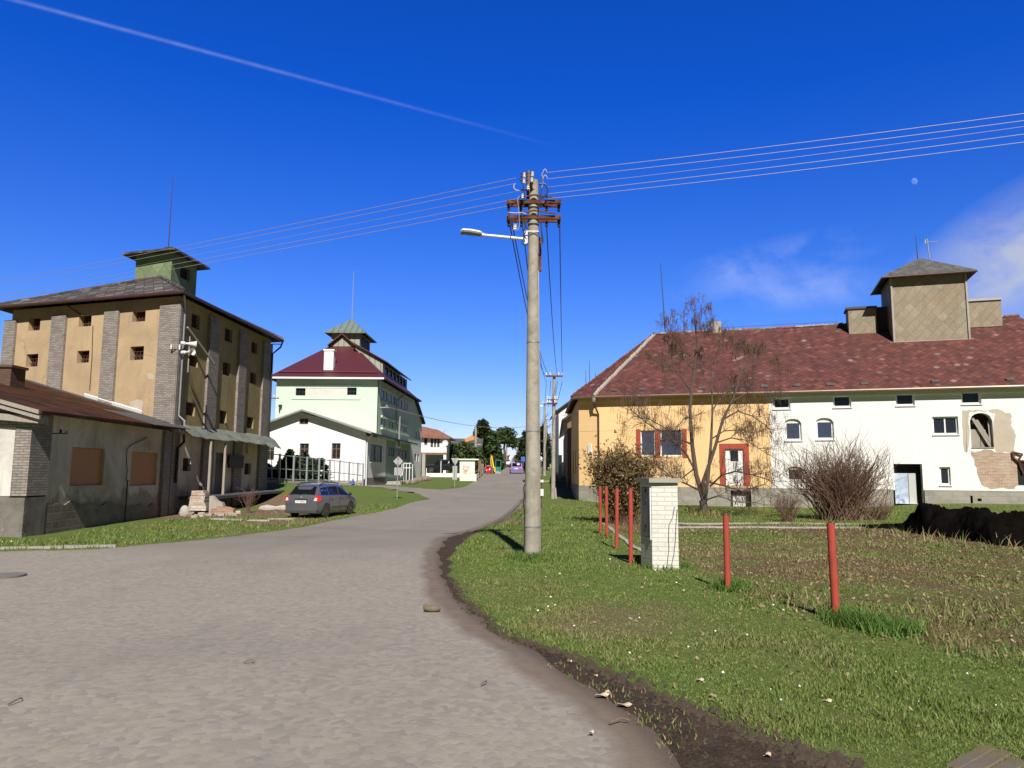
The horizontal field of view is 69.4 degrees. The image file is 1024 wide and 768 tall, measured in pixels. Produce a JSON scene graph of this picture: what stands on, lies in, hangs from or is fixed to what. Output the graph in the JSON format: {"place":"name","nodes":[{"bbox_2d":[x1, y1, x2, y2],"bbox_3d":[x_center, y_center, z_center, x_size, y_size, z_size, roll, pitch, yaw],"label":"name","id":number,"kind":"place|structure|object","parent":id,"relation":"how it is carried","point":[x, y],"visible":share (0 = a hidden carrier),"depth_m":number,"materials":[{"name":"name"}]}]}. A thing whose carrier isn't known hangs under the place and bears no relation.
{"place":"outdoors","nodes":[
{"label":"outdoors","id":0,"kind":"place"},
{"bbox_2d":[0,465,680,767],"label":"road","id":1,"kind":"structure","parent":0,"point":[138,655],"depth_m":6.97,"materials":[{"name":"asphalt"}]},
{"bbox_2d":[0,572,26,578],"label":"manhole cover","id":2,"kind":"object","parent":1,"relation":"on","point":[6,575],"visible":1,"depth_m":13.20,"materials":[{"name":"metal"}]},
{"bbox_2d":[423,603,440,611],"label":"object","id":3,"kind":"object","parent":1,"relation":"on","point":[431,608],"visible":1,"depth_m":9.84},
{"bbox_2d":[509,462,522,473],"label":"van","id":4,"kind":"object","parent":1,"relation":"on","point":[516,467],"visible":0.94,"depth_m":107.36,"materials":[{"name":"purple paint"}]},
{"bbox_2d":[0,467,1023,767],"bbox_3d":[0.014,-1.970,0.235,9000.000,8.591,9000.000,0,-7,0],"label":"ground","id":5,"kind":"structure","parent":0,"point":[718,753],"depth_m":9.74,"materials":[{"name":"plant"}]},
{"bbox_2d":[0,544,115,549],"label":"kerb","id":6,"kind":"structure","parent":5,"relation":"on","point":[60,546],"depth_m":17.60,"materials":[{"name":"concrete"}]},
{"bbox_2d":[0,364,190,536],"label":"storehouse","id":7,"kind":"structure","parent":5,"relation":"on","point":[106,473],"depth_m":26.30,"materials":[{"name":"beige paint"}]},
{"bbox_2d":[0,179,284,514],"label":"granary","id":8,"kind":"structure","parent":5,"relation":"on","point":[112,342],"depth_m":36.74,"materials":[{"name":"beige paint"}]},
{"bbox_2d":[133,347,143,359],"bbox_3d":[-17.695,-1.432,35.308,0.860,0.693,0.130,-2,-7,18],"label":"window","id":9,"kind":"structure","parent":8,"relation":"in","point":[139,352],"depth_m":35.36,"materials":[{"name":"metal"}]},
{"bbox_2d":[180,336,196,371],"bbox_3d":[-15.082,-1.362,34.139,1.271,1.671,0.682,-3,-7,24],"label":"loudspeaker","id":10,"kind":"object","parent":8,"relation":"attached to","point":[191,350],"visible":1,"depth_m":33.99,"materials":[{"name":"metal"}]},
{"bbox_2d":[187,327,214,363],"bbox_3d":[-15.118,-1.850,35.955,0.119,1.508,2.223,-1,-7,13],"label":"timber strut","id":11,"kind":"object","parent":8,"relation":"attached to","point":[200,345],"visible":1,"depth_m":35.86,"materials":[{"name":"grey wood"}]},
{"bbox_2d":[214,453,222,493],"bbox_3d":[-15.543,4.695,38.937,0.060,2.134,1.223,0,-7,2],"label":"door","id":12,"kind":"structure","parent":8,"relation":"in","point":[219,456],"depth_m":39.09,"materials":[{"name":"wood"}]},
{"bbox_2d":[188,490,209,510],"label":"broken pier","id":13,"kind":"structure","parent":5,"relation":"on","point":[199,500],"depth_m":33.89,"materials":[{"name":"brick"}]},
{"bbox_2d":[209,496,234,513],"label":"broken pier","id":14,"kind":"structure","parent":5,"relation":"on","point":[216,505],"depth_m":33.94,"materials":[{"name":"brick"}]},
{"bbox_2d":[239,487,258,512],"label":"shrub","id":15,"kind":"object","parent":5,"relation":"on","point":[248,505],"visible":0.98,"depth_m":35.73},
{"bbox_2d":[268,458,291,480],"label":"juniper","id":16,"kind":"object","parent":5,"relation":"on","point":[282,472],"visible":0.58,"depth_m":52.41,"materials":[{"name":"green plant"}]},
{"bbox_2d":[280,449,300,478],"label":"juniper","id":17,"kind":"object","parent":5,"relation":"on","point":[290,452],"visible":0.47,"depth_m":53.57,"materials":[{"name":"green plant"}]},
{"bbox_2d":[290,454,309,480],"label":"juniper","id":18,"kind":"object","parent":5,"relation":"on","point":[300,462],"visible":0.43,"depth_m":54.52,"materials":[{"name":"green plant"}]},
{"bbox_2d":[299,452,316,480],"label":"juniper","id":19,"kind":"object","parent":5,"relation":"on","point":[305,454],"visible":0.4,"depth_m":55.54,"materials":[{"name":"green plant"}]},
{"bbox_2d":[0,503,617,562],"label":"grass","id":20,"kind":"structure","parent":5,"relation":"on","point":[107,538],"depth_m":23.06,"materials":[{"name":"plant"}]},
{"bbox_2d":[267,479,361,485],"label":"wall","id":21,"kind":"structure","parent":5,"relation":"on","point":[281,481],"depth_m":52.11,"materials":[{"name":"concrete"}]},
{"bbox_2d":[267,453,363,485],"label":"metal fence","id":22,"kind":"object","parent":21,"relation":"on","point":[307,470],"visible":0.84,"depth_m":54.50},
{"bbox_2d":[284,482,355,517],"bbox_3d":[-8.857,5.321,34.797,1.976,1.724,4.261,-1,-7,13],"label":"parked car","id":23,"kind":"object","parent":5,"relation":"on","point":[325,499],"visible":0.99,"depth_m":33.19,"materials":[{"name":"silver metal"}]},
{"bbox_2d":[316,458,333,481],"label":"juniper","id":24,"kind":"object","parent":5,"relation":"on","point":[323,467],"visible":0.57,"depth_m":56.97,"materials":[{"name":"green plant"}]},
{"bbox_2d":[268,409,417,485],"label":"gabled house","id":25,"kind":"structure","parent":5,"relation":"on","point":[295,431],"depth_m":61.90,"materials":[{"name":"white paint"}]},
{"bbox_2d":[300,443,308,454],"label":"window","id":26,"kind":"structure","parent":25,"relation":"in","point":[304,447],"depth_m":61.93,"materials":[{"name":"brown wood"}]},
{"bbox_2d":[332,443,340,458],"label":"window","id":27,"kind":"structure","parent":25,"relation":"in","point":[336,447],"depth_m":61.91,"materials":[{"name":"brown wood"}]},
{"bbox_2d":[370,444,381,461],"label":"window","id":28,"kind":"structure","parent":25,"relation":"in","point":[378,448],"depth_m":66.42,"materials":[{"name":"glass"}]},
{"bbox_2d":[272,271,425,483],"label":"malt house","id":29,"kind":"structure","parent":5,"relation":"on","point":[346,375],"depth_m":67.97,"materials":[{"name":"white paint"}]},
{"bbox_2d":[393,456,402,498],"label":"road sign","id":30,"kind":"object","parent":5,"relation":"on","point":[397,461],"visible":0.89,"depth_m":45.74,"materials":[{"name":"metal"}]},
{"bbox_2d":[387,476,431,484],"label":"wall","id":31,"kind":"structure","parent":5,"relation":"on","point":[415,480],"depth_m":71.75,"materials":[{"name":"concrete"}]},
{"bbox_2d":[400,463,412,480],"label":"stair railing","id":32,"kind":"object","parent":31,"relation":"on","point":[406,471],"visible":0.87,"depth_m":71.92,"materials":[{"name":"metal"}]},
{"bbox_2d":[421,426,455,473],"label":"house","id":33,"kind":"structure","parent":5,"relation":"on","point":[434,448],"depth_m":103.92,"materials":[{"name":"white paint"}]},
{"bbox_2d":[425,459,459,472],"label":"pickup truck","id":34,"kind":"object","parent":5,"relation":"on","point":[442,464],"visible":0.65,"depth_m":96.69,"materials":[{"name":"black paint"}]},
{"bbox_2d":[426,468,459,476],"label":"yard wall","id":35,"kind":"structure","parent":5,"relation":"on","point":[440,474],"depth_m":91.31,"materials":[{"name":"concrete"}]},
{"bbox_2d":[451,458,458,487],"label":"road sign","id":36,"kind":"object","parent":5,"relation":"on","point":[454,475],"visible":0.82,"depth_m":65.59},
{"bbox_2d":[451,435,482,473],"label":"orange gable house","id":37,"kind":"structure","parent":5,"relation":"on","point":[479,441],"depth_m":135.34,"materials":[{"name":"grey tile"}]},
{"bbox_2d":[449,440,487,473],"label":"tree","id":38,"kind":"object","parent":5,"relation":"on","point":[472,451],"visible":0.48,"depth_m":110.69,"materials":[{"name":"green plant"}]},
{"bbox_2d":[459,459,479,480],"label":"bus shelter","id":39,"kind":"object","parent":5,"relation":"on","point":[467,469],"visible":0.94,"depth_m":82.42,"materials":[{"name":"white concrete"}]},
{"bbox_2d":[472,418,503,468],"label":"conifer","id":40,"kind":"object","parent":5,"relation":"on","point":[484,433],"visible":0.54,"depth_m":141.55,"materials":[{"name":"green plant"}]},
{"bbox_2d":[487,455,501,473],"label":"excavator","id":41,"kind":"object","parent":5,"relation":"on","point":[497,467],"visible":0.66,"depth_m":127.44,"materials":[{"name":"metal"}]},
{"bbox_2d":[488,430,505,469],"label":"conifer","id":42,"kind":"object","parent":5,"relation":"on","point":[498,447],"visible":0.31,"depth_m":142.67,"materials":[{"name":"green plant"}]},
{"bbox_2d":[496,426,519,463],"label":"tree","id":43,"kind":"object","parent":5,"relation":"on","point":[507,436],"visible":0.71,"depth_m":170.60,"materials":[{"name":"green plant"}]},
{"bbox_2d":[509,430,540,473],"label":"conifer","id":44,"kind":"object","parent":5,"relation":"on","point":[521,450],"visible":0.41,"depth_m":148.94,"materials":[{"name":"green plant"}]},
{"bbox_2d":[501,548,563,563],"bbox_3d":[0.399,3.703,16.026,1.246,0.239,1.538,4,-8,-30],"label":"grass tuft","id":45,"kind":"object","parent":5,"relation":"on","point":[520,556],"visible":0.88,"depth_m":15.81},
{"bbox_2d":[507,169,560,554],"bbox_3d":[0.477,-0.469,16.615,1.256,8.947,0.482,0,-7,0],"label":"utility pole","id":46,"kind":"object","parent":5,"relation":"on","point":[533,219],"visible":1,"depth_m":16.62,"materials":[{"name":"concrete"}]},
{"bbox_2d":[0,206,506,299],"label":"overhead wire","id":47,"kind":"object","parent":46,"relation":"attached to","point":[268,251],"visible":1,"depth_m":19.90,"materials":[{"name":"metal"}]},
{"bbox_2d":[0,199,513,295],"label":"overhead wire","id":48,"kind":"object","parent":46,"relation":"attached to","point":[273,245],"visible":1,"depth_m":19.93,"materials":[{"name":"metal"}]},
{"bbox_2d":[4,178,514,280],"bbox_3d":[-11.602,-3.957,22.518,25.925,0.398,0.012,-3,-8,25],"label":"overhead wire","id":49,"kind":"object","parent":46,"relation":"attached to","point":[276,227],"visible":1,"depth_m":19.82,"materials":[{"name":"metal"}]},
{"bbox_2d":[3,183,515,284],"bbox_3d":[-11.595,-3.824,22.502,25.913,0.408,0.012,-3,-8,25],"label":"overhead wire","id":50,"kind":"object","parent":46,"relation":"attached to","point":[278,231],"visible":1,"depth_m":19.86,"materials":[{"name":"metal"}]},
{"bbox_2d":[4,190,520,290],"bbox_3d":[-11.532,-3.631,22.479,25.988,0.451,0.008,-3,-8,25],"label":"overhead wire","id":51,"kind":"object","parent":46,"relation":"attached to","point":[284,237],"visible":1,"depth_m":19.80,"materials":[{"name":"metal"}]},
{"bbox_2d":[461,228,538,244],"bbox_3d":[-0.285,-3.384,16.967,1.782,0.348,0.255,0,-7,0],"label":"street lamp","id":52,"kind":"object","parent":46,"relation":"attached to","point":[471,232],"visible":0.99,"depth_m":16.93,"materials":[{"name":"metal"}]},
{"bbox_2d":[510,225,545,375],"bbox_3d":[1.078,-1.840,32.397,0.025,1.021,30.988,0,-7,4],"label":"service cable","id":53,"kind":"object","parent":46,"relation":"attached to","point":[519,275],"visible":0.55,"depth_m":20.16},
{"bbox_2d":[546,228,557,374],"bbox_3d":[1.867,-1.890,32.403,0.025,1.052,30.979,0,-7,4],"label":"service cable","id":54,"kind":"object","parent":46,"relation":"attached to","point":[550,292],"visible":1,"depth_m":21.89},
{"bbox_2d":[559,227,562,374],"bbox_3d":[2.178,-1.914,32.407,0.025,1.004,30.979,0,-7,4],"label":"service cable","id":55,"kind":"object","parent":46,"relation":"attached to","point":[560,289],"visible":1,"depth_m":21.52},
{"bbox_2d":[543,126,1023,187],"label":"overhead wire","id":56,"kind":"object","parent":46,"relation":"attached to","point":[785,158],"visible":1,"depth_m":15.67,"materials":[{"name":"metal"}]},
{"bbox_2d":[548,142,1022,198],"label":"overhead wire","id":57,"kind":"object","parent":46,"relation":"attached to","point":[791,171],"visible":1,"depth_m":15.61,"materials":[{"name":"metal"}]},
{"bbox_2d":[547,113,1023,172],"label":"overhead wire","id":58,"kind":"object","parent":46,"relation":"attached to","point":[792,143],"visible":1,"depth_m":15.70,"materials":[{"name":"metal"}]},
{"bbox_2d":[549,134,1022,193],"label":"overhead wire","id":59,"kind":"object","parent":46,"relation":"attached to","point":[792,164],"visible":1,"depth_m":15.64,"materials":[{"name":"metal"}]},
{"bbox_2d":[549,120,1023,178],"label":"overhead wire","id":60,"kind":"object","parent":46,"relation":"attached to","point":[790,150],"visible":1,"depth_m":15.69,"materials":[{"name":"metal"}]},
{"bbox_2d":[540,402,550,475],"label":"utility pole","id":61,"kind":"object","parent":5,"relation":"on","point":[544,448],"visible":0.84,"depth_m":81.72,"materials":[{"name":"concrete"}]},
{"bbox_2d":[540,424,551,473],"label":"conifer","id":62,"kind":"object","parent":5,"relation":"on","point":[549,448],"visible":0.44,"depth_m":139.03,"materials":[{"name":"green plant"}]},
{"bbox_2d":[545,372,562,498],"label":"utility pole","id":63,"kind":"object","parent":5,"relation":"on","point":[554,400],"visible":0.94,"depth_m":47.43,"materials":[{"name":"concrete"}]},
{"bbox_2d":[550,401,568,473],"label":"white house","id":64,"kind":"structure","parent":5,"relation":"on","point":[558,441],"depth_m":104.61,"materials":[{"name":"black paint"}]},
{"bbox_2d":[558,455,561,478],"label":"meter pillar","id":65,"kind":"structure","parent":5,"relation":"on","point":[559,466],"depth_m":73.52,"materials":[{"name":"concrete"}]},
{"bbox_2d":[559,415,570,488],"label":"barn","id":66,"kind":"structure","parent":5,"relation":"on","point":[565,429],"depth_m":66.41,"materials":[{"name":"brown wood"}]},
{"bbox_2d":[598,486,601,533],"bbox_3d":[2.804,4.139,23.477,0.109,1.787,0.100,0,-7,0],"label":"red post","id":67,"kind":"object","parent":5,"relation":"on","point":[600,510],"visible":0.87,"depth_m":23.46,"materials":[{"name":"metal"}]},
{"bbox_2d":[605,486,607,536],"bbox_3d":[2.788,3.916,21.792,0.100,1.807,0.100,0,-7,0],"label":"red post","id":68,"kind":"object","parent":5,"relation":"on","point":[606,509],"visible":0.87,"depth_m":21.77,"materials":[{"name":"metal"}]},
{"bbox_2d":[615,488,618,548],"bbox_3d":[2.621,3.508,18.517,0.120,1.807,0.100,0,-7,0],"label":"red post","id":69,"kind":"object","parent":5,"relation":"on","point":[617,517],"visible":0.88,"depth_m":18.50,"materials":[{"name":"metal"}]},
{"bbox_2d":[602,523,640,552],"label":"kerb","id":70,"kind":"structure","parent":5,"relation":"on","point":[624,539],"depth_m":20.39,"materials":[{"name":"concrete"}]},
{"bbox_2d":[545,659,706,758],"bbox_3d":[0.829,2.539,5.891,0.705,0.220,2.646,2,-7,-16],"label":"grass tuft","id":71,"kind":"object","parent":5,"relation":"on","point":[646,715],"visible":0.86,"depth_m":5.38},
{"bbox_2d":[578,429,674,524],"bbox_3d":[4.457,3.689,29.345,3.712,3.762,3.137,0,-7,0],"label":"shrub","id":72,"kind":"object","parent":5,"relation":"on","point":[614,473],"visible":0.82,"depth_m":28.87,"materials":[{"name":"brown plant"}]},
{"bbox_2d":[628,488,632,563],"bbox_3d":[2.493,3.121,15.542,0.113,1.860,0.100,0,-7,0],"label":"red post","id":73,"kind":"object","parent":5,"relation":"on","point":[630,512],"visible":0.87,"depth_m":15.54,"materials":[{"name":"metal"}]},
{"bbox_2d":[445,561,869,767],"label":"mud clods","id":74,"kind":"object","parent":5,"relation":"on","point":[808,756],"visible":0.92,"depth_m":5.34,"materials":[{"name":"soil"}]},
{"bbox_2d":[636,478,681,570],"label":"brick pillar","id":75,"kind":"structure","parent":5,"relation":"on","point":[659,517],"depth_m":14.59,"materials":[{"name":"brick"}]},
{"bbox_2d":[642,488,649,536],"bbox_3d":[2.714,2.574,14.889,0.058,0.964,0.400,2,-7,-11],"label":"cabinet door","id":76,"kind":"structure","parent":75,"relation":"in","point":[645,491],"depth_m":14.88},
{"bbox_2d":[631,556,696,571],"bbox_3d":[3.077,3.630,15.085,1.283,0.203,1.636,0,-7,0],"label":"grass tuft","id":77,"kind":"object","parent":5,"relation":"on","point":[681,565],"visible":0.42,"depth_m":14.63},
{"bbox_2d":[602,292,810,515],"bbox_3d":[9.456,1.262,36.555,9.982,12.015,5.628,0,-7,0],"label":"bare tree","id":78,"kind":"object","parent":5,"relation":"on","point":[702,488],"visible":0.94,"depth_m":36.48,"materials":[{"name":"brown plant"}]},
{"bbox_2d":[682,507,731,515],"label":"dry weeds","id":79,"kind":"object","parent":5,"relation":"on","point":[711,512],"visible":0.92,"depth_m":35.66,"materials":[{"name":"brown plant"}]},
{"bbox_2d":[723,514,730,588],"bbox_3d":[3.416,2.829,11.751,0.100,1.506,0.100,0,-7,0],"label":"red post","id":80,"kind":"object","parent":5,"relation":"on","point":[727,577],"visible":0.87,"depth_m":11.74,"materials":[{"name":"paint"}]},
{"bbox_2d":[678,522,860,524],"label":"footpath","id":81,"kind":"structure","parent":5,"relation":"on","point":[757,523],"depth_m":30.31,"materials":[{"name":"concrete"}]},
{"bbox_2d":[678,526,863,528],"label":"footpath","id":82,"kind":"structure","parent":5,"relation":"on","point":[750,527],"depth_m":28.11,"materials":[{"name":"concrete"}]},
{"bbox_2d":[769,486,803,521],"bbox_3d":[11.823,5.158,31.856,1.723,1.643,1.361,-3,-7,25],"label":"shrub","id":83,"kind":"object","parent":5,"relation":"on","point":[787,513],"visible":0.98,"depth_m":31.76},
{"bbox_2d":[562,499,1023,554],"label":"grass","id":84,"kind":"structure","parent":5,"relation":"on","point":[699,519],"depth_m":27.19,"materials":[{"name":"plant"}]},
{"bbox_2d":[563,235,1023,507],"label":"long building","id":85,"kind":"structure","parent":5,"relation":"on","point":[919,373],"depth_m":46.83,"materials":[{"name":"white paint"}]},
{"bbox_2d":[641,430,655,455],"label":"window","id":86,"kind":"structure","parent":85,"relation":"in","point":[643,438],"depth_m":48.57,"materials":[{"name":"blue glass"}]},
{"bbox_2d":[660,430,682,455],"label":"window","id":87,"kind":"structure","parent":85,"relation":"in","point":[666,450],"depth_m":48.06,"materials":[{"name":"blue glass"}]},
{"bbox_2d":[725,449,743,485],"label":"door","id":88,"kind":"structure","parent":85,"relation":"in","point":[735,453],"depth_m":46.71,"materials":[{"name":"white wood"}]},
{"bbox_2d":[773,398,789,408],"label":"window","id":89,"kind":"structure","parent":85,"relation":"in","point":[785,403],"depth_m":46.31,"materials":[{"name":"black glass"}]},
{"bbox_2d":[784,419,801,440],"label":"window","id":90,"kind":"structure","parent":85,"relation":"in","point":[796,424],"depth_m":45.90,"materials":[{"name":"blue glass"}]},
{"bbox_2d":[815,418,833,439],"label":"window","id":91,"kind":"structure","parent":85,"relation":"in","point":[824,426],"depth_m":45.36,"materials":[{"name":"blue glass"}]},
{"bbox_2d":[833,396,850,406],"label":"window","id":92,"kind":"structure","parent":85,"relation":"in","point":[838,401],"depth_m":45.26,"materials":[{"name":"black glass"}]},
{"bbox_2d":[894,473,908,503],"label":"door","id":93,"kind":"structure","parent":85,"relation":"in","point":[901,485],"depth_m":43.85,"materials":[{"name":"white paint"}]},
{"bbox_2d":[896,394,913,405],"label":"window","id":94,"kind":"structure","parent":85,"relation":"in","point":[901,400],"depth_m":44.19,"materials":[{"name":"black glass"}]},
{"bbox_2d":[908,473,916,503],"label":"door","id":95,"kind":"structure","parent":85,"relation":"in","point":[911,476],"depth_m":43.57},
{"bbox_2d":[932,417,957,434],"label":"window","id":96,"kind":"structure","parent":85,"relation":"in","point":[941,425],"depth_m":43.35,"materials":[{"name":"blue glass"}]},
{"bbox_2d":[939,467,950,484],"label":"window","id":97,"kind":"structure","parent":85,"relation":"in","point":[944,471],"depth_m":43.05,"materials":[{"name":"black glass"}]},
{"bbox_2d":[961,393,980,403],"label":"window","id":98,"kind":"structure","parent":85,"relation":"in","point":[966,398],"depth_m":43.13,"materials":[{"name":"black glass"}]},
{"bbox_2d":[576,523,1023,729],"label":"leaf litter","id":99,"kind":"object","parent":5,"relation":"on","point":[873,586],"visible":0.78,"depth_m":11.75,"materials":[{"name":"plant"}]},
{"bbox_2d":[702,576,930,646],"bbox_3d":[3.820,2.941,10.051,1.137,0.314,4.574,2,-7,-13],"label":"grass tuft","id":100,"kind":"object","parent":5,"relation":"on","point":[852,618],"visible":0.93,"depth_m":8.57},
{"bbox_2d":[761,427,904,520],"bbox_3d":[14.549,3.975,33.459,5.744,4.406,4.914,-4,-8,32],"label":"shrub","id":101,"kind":"object","parent":5,"relation":"on","point":[846,491],"visible":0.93,"depth_m":32.81,"materials":[{"name":"plant"}]},
{"bbox_2d":[826,521,839,612],"bbox_3d":[3.953,2.433,9.079,0.121,1.468,0.100,0,-7,0],"label":"red post","id":102,"kind":"object","parent":5,"relation":"on","point":[832,559],"visible":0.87,"depth_m":9.07,"materials":[{"name":"paint"}]},
{"bbox_2d":[712,581,1023,666],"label":"dry weeds","id":103,"kind":"object","parent":5,"relation":"on","point":[926,608],"visible":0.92,"depth_m":8.91,"materials":[{"name":"brown plant"}]},
{"bbox_2d":[859,497,898,519],"bbox_3d":[16.222,5.553,33.371,2.053,1.246,1.729,0,-7,0],"label":"shrub","id":104,"kind":"object","parent":5,"relation":"on","point":[884,514],"visible":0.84,"depth_m":33.09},
{"bbox_2d":[771,514,1023,549],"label":"dry weeds","id":105,"kind":"object","parent":5,"relation":"on","point":[905,533],"visible":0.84,"depth_m":24.05,"materials":[{"name":"brown plant"}]},
{"bbox_2d":[859,502,1023,547],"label":"soil heap","id":106,"kind":"object","parent":5,"relation":"on","point":[974,523],"visible":0.88,"depth_m":23.82,"materials":[{"name":"soil"}]},
{"bbox_2d":[946,744,994,767],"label":"mossy board","id":107,"kind":"object","parent":5,"relation":"on","point":[968,758],"visible":0.75,"depth_m":4.59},
{"bbox_2d":[962,748,1011,767],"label":"mossy board","id":108,"kind":"object","parent":5,"relation":"on","point":[993,758],"visible":0.84,"depth_m":4.54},
{"bbox_2d":[993,757,1023,767],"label":"mossy board","id":109,"kind":"object","parent":5,"relation":"on","point":[1011,762],"visible":1,"depth_m":4.48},
{"bbox_2d":[0,0,1023,456],"label":"sky","id":110,"kind":"structure","parent":0,"point":[262,115],"materials":[{"name":"blue"}]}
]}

